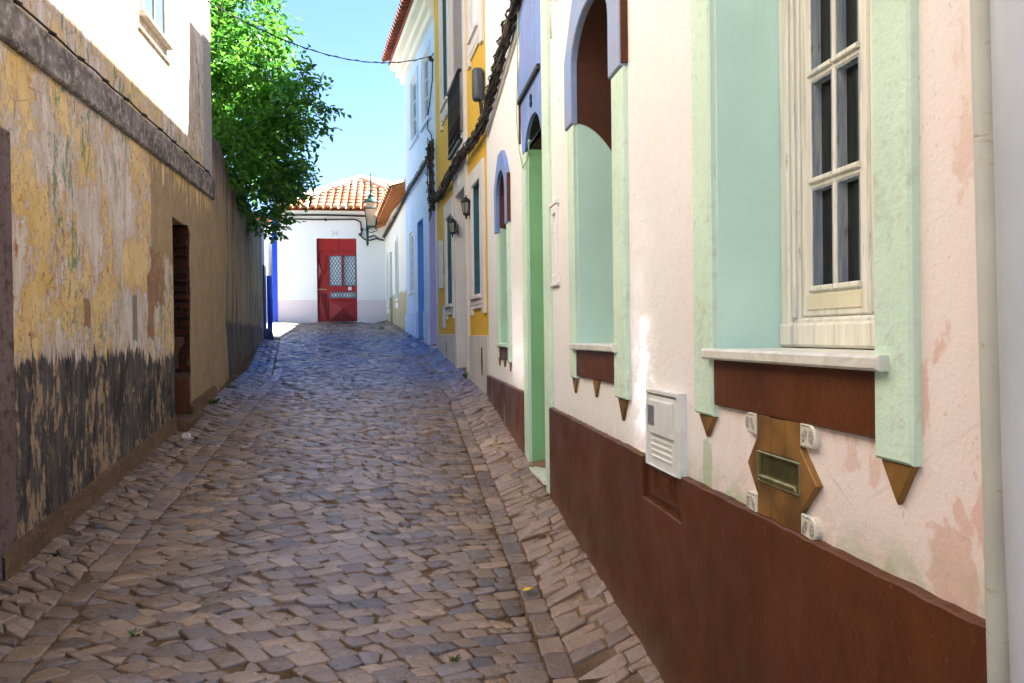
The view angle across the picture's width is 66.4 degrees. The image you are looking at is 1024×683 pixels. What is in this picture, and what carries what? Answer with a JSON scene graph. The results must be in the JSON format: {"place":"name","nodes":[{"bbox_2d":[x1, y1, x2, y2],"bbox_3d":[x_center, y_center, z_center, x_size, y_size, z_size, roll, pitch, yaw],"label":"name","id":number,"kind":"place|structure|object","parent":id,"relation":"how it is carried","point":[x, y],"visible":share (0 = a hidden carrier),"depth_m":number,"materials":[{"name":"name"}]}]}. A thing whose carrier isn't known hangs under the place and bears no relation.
{"place":"outdoors","nodes":[
{"label":"outdoors","id":0,"kind":"place"},
{"bbox_2d":[273,321,301,337],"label":"side street","id":1,"kind":"structure","parent":0,"point":[283,329],"depth_m":16.59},
{"bbox_2d":[0,321,577,682],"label":"road","id":2,"kind":"structure","parent":0,"point":[165,571],"depth_m":3.92,"materials":[{"name":"grey stone"}]},
{"bbox_2d":[127,627,140,635],"bbox_3d":[-1.525,1.176,3.165,0.068,0.021,0.071,-1,0,-9],"label":"weed","id":3,"kind":"object","parent":2,"relation":"on","point":[131,632],"visible":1,"depth_m":3.17,"materials":[{"name":"green plant"}]},
{"bbox_2d":[448,653,461,660],"bbox_3d":[-0.217,1.205,2.985,0.056,0.018,0.054,-1,1,-24],"label":"weed","id":4,"kind":"object","parent":2,"relation":"on","point":[453,658],"visible":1,"depth_m":2.98,"materials":[{"name":"green plant"}]},
{"bbox_2d":[522,587,535,590],"bbox_3d":[0.080,1.128,3.581,0.071,0.020,0.037,-1,0,-9],"label":"fallen leaf","id":5,"kind":"object","parent":2,"relation":"on","point":[526,588],"visible":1,"depth_m":3.58,"materials":[{"name":"yellow plant"}]},
{"bbox_2d":[213,0,404,212],"label":"sky","id":6,"kind":"structure","parent":0,"point":[373,139],"materials":[{"name":"blue"}]},
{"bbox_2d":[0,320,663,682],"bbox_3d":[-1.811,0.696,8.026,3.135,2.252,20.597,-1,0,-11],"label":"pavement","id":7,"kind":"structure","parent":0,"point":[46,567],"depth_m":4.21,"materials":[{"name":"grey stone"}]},
{"bbox_2d":[182,433,190,437],"bbox_3d":[-2.617,0.757,6.304,0.066,0.055,0.051,-1,0,0],"label":"loose stone","id":8,"kind":"object","parent":7,"relation":"on","point":[186,435],"visible":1,"depth_m":6.28,"materials":[{"name":"grey stone"}]},
{"bbox_2d":[209,398,220,404],"bbox_3d":[-2.922,0.578,7.576,0.156,0.066,0.168,-1,0,18],"label":"weed","id":9,"kind":"object","parent":7,"relation":"on","point":[214,401],"visible":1,"depth_m":7.60,"materials":[{"name":"green plant"}]},
{"bbox_2d":[263,328,273,339],"bbox_3d":[-4.396,-0.106,14.125,0.260,0.290,0.350,-1,0,-9],"label":"corner guard","id":10,"kind":"object","parent":7,"relation":"on","point":[268,333],"visible":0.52,"depth_m":14.00,"materials":[{"name":"blue paint"}]},
{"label":"ground","id":11,"kind":"structure","parent":0,"visible":0},
{"bbox_2d":[0,0,216,580],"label":"house","id":12,"kind":"structure","parent":11,"relation":"on","point":[107,194],"depth_m":4.81,"materials":[{"name":"paint"}]},
{"bbox_2d":[13,0,215,187],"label":"clipped cable","id":13,"kind":"object","parent":12,"relation":"attached to","point":[50,32],"visible":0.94,"depth_m":4.83,"materials":[{"name":"black metal"}]},
{"bbox_2d":[139,0,172,50],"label":"window","id":14,"kind":"structure","parent":12,"relation":"in","point":[153,12],"depth_m":6.13,"materials":[{"name":"white glass"}]},
{"bbox_2d":[212,136,262,390],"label":"garden wall","id":15,"kind":"structure","parent":11,"relation":"on","point":[237,291],"depth_m":9.64,"materials":[{"name":"paint"}]},
{"bbox_2d":[259,221,266,331],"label":"house","id":16,"kind":"structure","parent":11,"relation":"on","point":[264,318],"depth_m":14.06,"materials":[{"name":"paint"}]},
{"bbox_2d":[262,265,266,327],"bbox_3d":[-4.546,-0.668,14.231,0.130,1.415,0.440,-1,0,-14],"label":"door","id":17,"kind":"structure","parent":16,"relation":"in","point":[263,266],"depth_m":14.04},
{"bbox_2d":[266,276,272,329],"bbox_3d":[-4.514,-0.703,14.584,0.110,1.040,0.105,-1,0,-9],"label":"drain pipe","id":18,"kind":"object","parent":16,"relation":"attached to","point":[269,299],"visible":0.83,"depth_m":14.54,"materials":[{"name":"blue metal"}]},
{"bbox_2d":[257,218,272,311],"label":"house","id":19,"kind":"structure","parent":11,"relation":"on","point":[268,254],"depth_m":18.86,"materials":[{"name":"paint"}]},
{"bbox_2d":[210,0,351,244],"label":"tree","id":20,"kind":"object","parent":11,"relation":"on","point":[255,141],"visible":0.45,"depth_m":10.22,"materials":[{"name":"green plant"}]},
{"bbox_2d":[272,175,393,322],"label":"house","id":21,"kind":"structure","parent":11,"relation":"on","point":[329,271],"depth_m":18.29,"materials":[{"name":"paint"}]},
{"bbox_2d":[284,214,383,240],"bbox_3d":[-4.244,-2.638,18.113,2.544,0.599,0.168,-1,0,-9],"label":"wall cable","id":22,"kind":"object","parent":21,"relation":"attached to","point":[361,228],"depth_m":18.11,"materials":[{"name":"black rubber"}]},
{"bbox_2d":[317,239,356,321],"bbox_3d":[-4.089,-1.429,18.323,0.910,1.946,0.085,-1,0,-9],"label":"door","id":23,"kind":"structure","parent":21,"relation":"in","point":[336,258],"depth_m":18.33,"materials":[{"name":"paint"}]},
{"bbox_2d":[374,179,406,329],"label":"house","id":24,"kind":"structure","parent":11,"relation":"on","point":[396,291],"depth_m":16.48,"materials":[{"name":"beige paint"}]},
{"bbox_2d":[364,169,381,245],"bbox_3d":[-3.203,-3.035,17.945,0.340,1.736,0.823,-1,0,-4],"label":"street lantern","id":25,"kind":"object","parent":24,"relation":"attached to","point":[370,207],"visible":0.98,"depth_m":17.61,"materials":[{"name":"green metal"}]},
{"bbox_2d":[382,0,437,348],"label":"house","id":26,"kind":"structure","parent":11,"relation":"on","point":[411,36],"depth_m":13.62,"materials":[{"name":"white paint"}]},
{"bbox_2d":[208,0,433,138],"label":"overhead cable","id":27,"kind":"object","parent":26,"relation":"attached to","point":[430,58],"visible":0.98,"depth_m":10.24,"materials":[{"name":"black rubber"}]},
{"bbox_2d":[382,155,428,238],"bbox_3d":[-2.113,-2.703,15.184,0.108,0.674,6.303,-1,0,-16],"label":"cable bundle","id":28,"kind":"object","parent":26,"relation":"attached to","point":[411,185],"visible":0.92,"depth_m":14.76,"materials":[{"name":"black rubber"}]},
{"bbox_2d":[411,233,413,291],"bbox_3d":[-1.837,-1.487,14.707,0.040,1.130,0.470,-1,0,-16],"label":"window","id":29,"kind":"structure","parent":26,"relation":"in","point":[412,268],"depth_m":14.88,"materials":[{"name":"white"}]},
{"bbox_2d":[413,79,416,137],"bbox_3d":[-1.714,-4.219,14.137,0.040,1.044,0.694,-1,0,-16],"label":"window","id":30,"kind":"structure","parent":26,"relation":"in","point":[414,84],"depth_m":14.37,"materials":[{"name":"white"}]},
{"bbox_2d":[424,53,428,118],"bbox_3d":[-1.367,-4.214,12.915,0.040,1.044,0.694,-1,0,-16],"label":"window","id":31,"kind":"structure","parent":26,"relation":"in","point":[426,63],"depth_m":13.15,"materials":[{"name":"white"}]},
{"bbox_2d":[434,0,488,393],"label":"house","id":32,"kind":"structure","parent":11,"relation":"on","point":[462,255],"depth_m":9.80,"materials":[{"name":"yellow paint"}]},
{"bbox_2d":[425,138,435,220],"bbox_3d":[-1.258,-2.495,12.093,0.170,1.316,0.264,-1,0,-9],"label":"cable drop","id":33,"kind":"object","parent":32,"relation":"attached to","point":[430,148],"visible":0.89,"depth_m":12.10,"materials":[{"name":"black rubber"}]},
{"bbox_2d":[447,216,457,236],"bbox_3d":[-0.748,-1.452,9.913,0.137,0.264,0.106,-1,0,-9],"label":"wall lantern","id":34,"kind":"object","parent":32,"relation":"attached to","point":[451,222],"depth_m":9.89,"materials":[{"name":"black metal"}]},
{"bbox_2d":[461,195,469,218],"bbox_3d":[-0.507,-1.505,8.778,0.142,0.273,0.110,-1,0,-9],"label":"wall lantern","id":35,"kind":"object","parent":32,"relation":"attached to","point":[465,202],"depth_m":8.75,"materials":[{"name":"black metal"}]},
{"bbox_2d":[472,67,483,114],"bbox_3d":[-0.344,-2.535,7.938,0.124,0.451,0.124,-1,0,-9],"label":"junction box","id":36,"kind":"object","parent":32,"relation":"attached to","point":[477,84],"visible":0.9,"depth_m":7.89,"materials":[{"name":"grey plastic"}]},
{"bbox_2d":[485,0,986,682],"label":"house","id":37,"kind":"structure","parent":11,"relation":"on","point":[725,216],"depth_m":2.31,"materials":[{"name":"pink paint"}]},
{"bbox_2d":[430,0,521,209],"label":"cable bundle","id":38,"kind":"object","parent":37,"relation":"attached to","point":[508,26],"visible":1,"depth_m":6.98,"materials":[{"name":"black rubber"}]},
{"bbox_2d":[516,11,530,168],"bbox_3d":[0.086,-1.825,5.531,0.048,1.205,0.514,-1,0,-9],"label":"wire","id":39,"kind":"object","parent":38,"relation":"hanging from","point":[528,141],"visible":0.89,"depth_m":5.68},
{"bbox_2d":[645,387,686,518],"bbox_3d":[0.533,0.384,2.771,0.036,0.426,0.401,-1,0,-9],"label":"meter box","id":40,"kind":"object","parent":37,"relation":"attached to","point":[666,435],"visible":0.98,"depth_m":2.71,"materials":[{"name":"white paint"}]},
{"bbox_2d":[647,394,676,475],"bbox_3d":[0.534,0.323,2.761,0.035,0.256,0.304,-1,0,-9],"label":"door","id":41,"kind":"structure","parent":40,"relation":"in","point":[661,433],"depth_m":2.74,"materials":[{"name":"white paint"}]},
{"bbox_2d":[745,412,822,539],"bbox_3d":[0.665,0.324,1.946,0.020,0.268,0.365,-1,0,-9],"label":"letterbox","id":42,"kind":"object","parent":37,"relation":"attached to","point":[787,482],"visible":0.96,"depth_m":1.92,"materials":[{"name":"brown wood"},{"name":"cream ceramic"},{"name":"aged brass"}]},
{"bbox_2d":[779,0,874,348],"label":"window","id":43,"kind":"structure","parent":37,"relation":"in","point":[826,103],"depth_m":2.18,"materials":[{"name":"white wood"}]},
{"bbox_2d":[970,0,1009,682],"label":"drain pipe","id":44,"kind":"object","parent":37,"relation":"attached to","point":[997,652],"visible":0.54,"depth_m":1.20,"materials":[{"name":"paint"}]},
{"bbox_2d":[990,0,1023,682],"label":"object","id":45,"kind":"object","parent":37,"relation":"attached to","point":[1007,38],"visible":1,"depth_m":1.07,"materials":[{"name":"white paint"}]}
]}

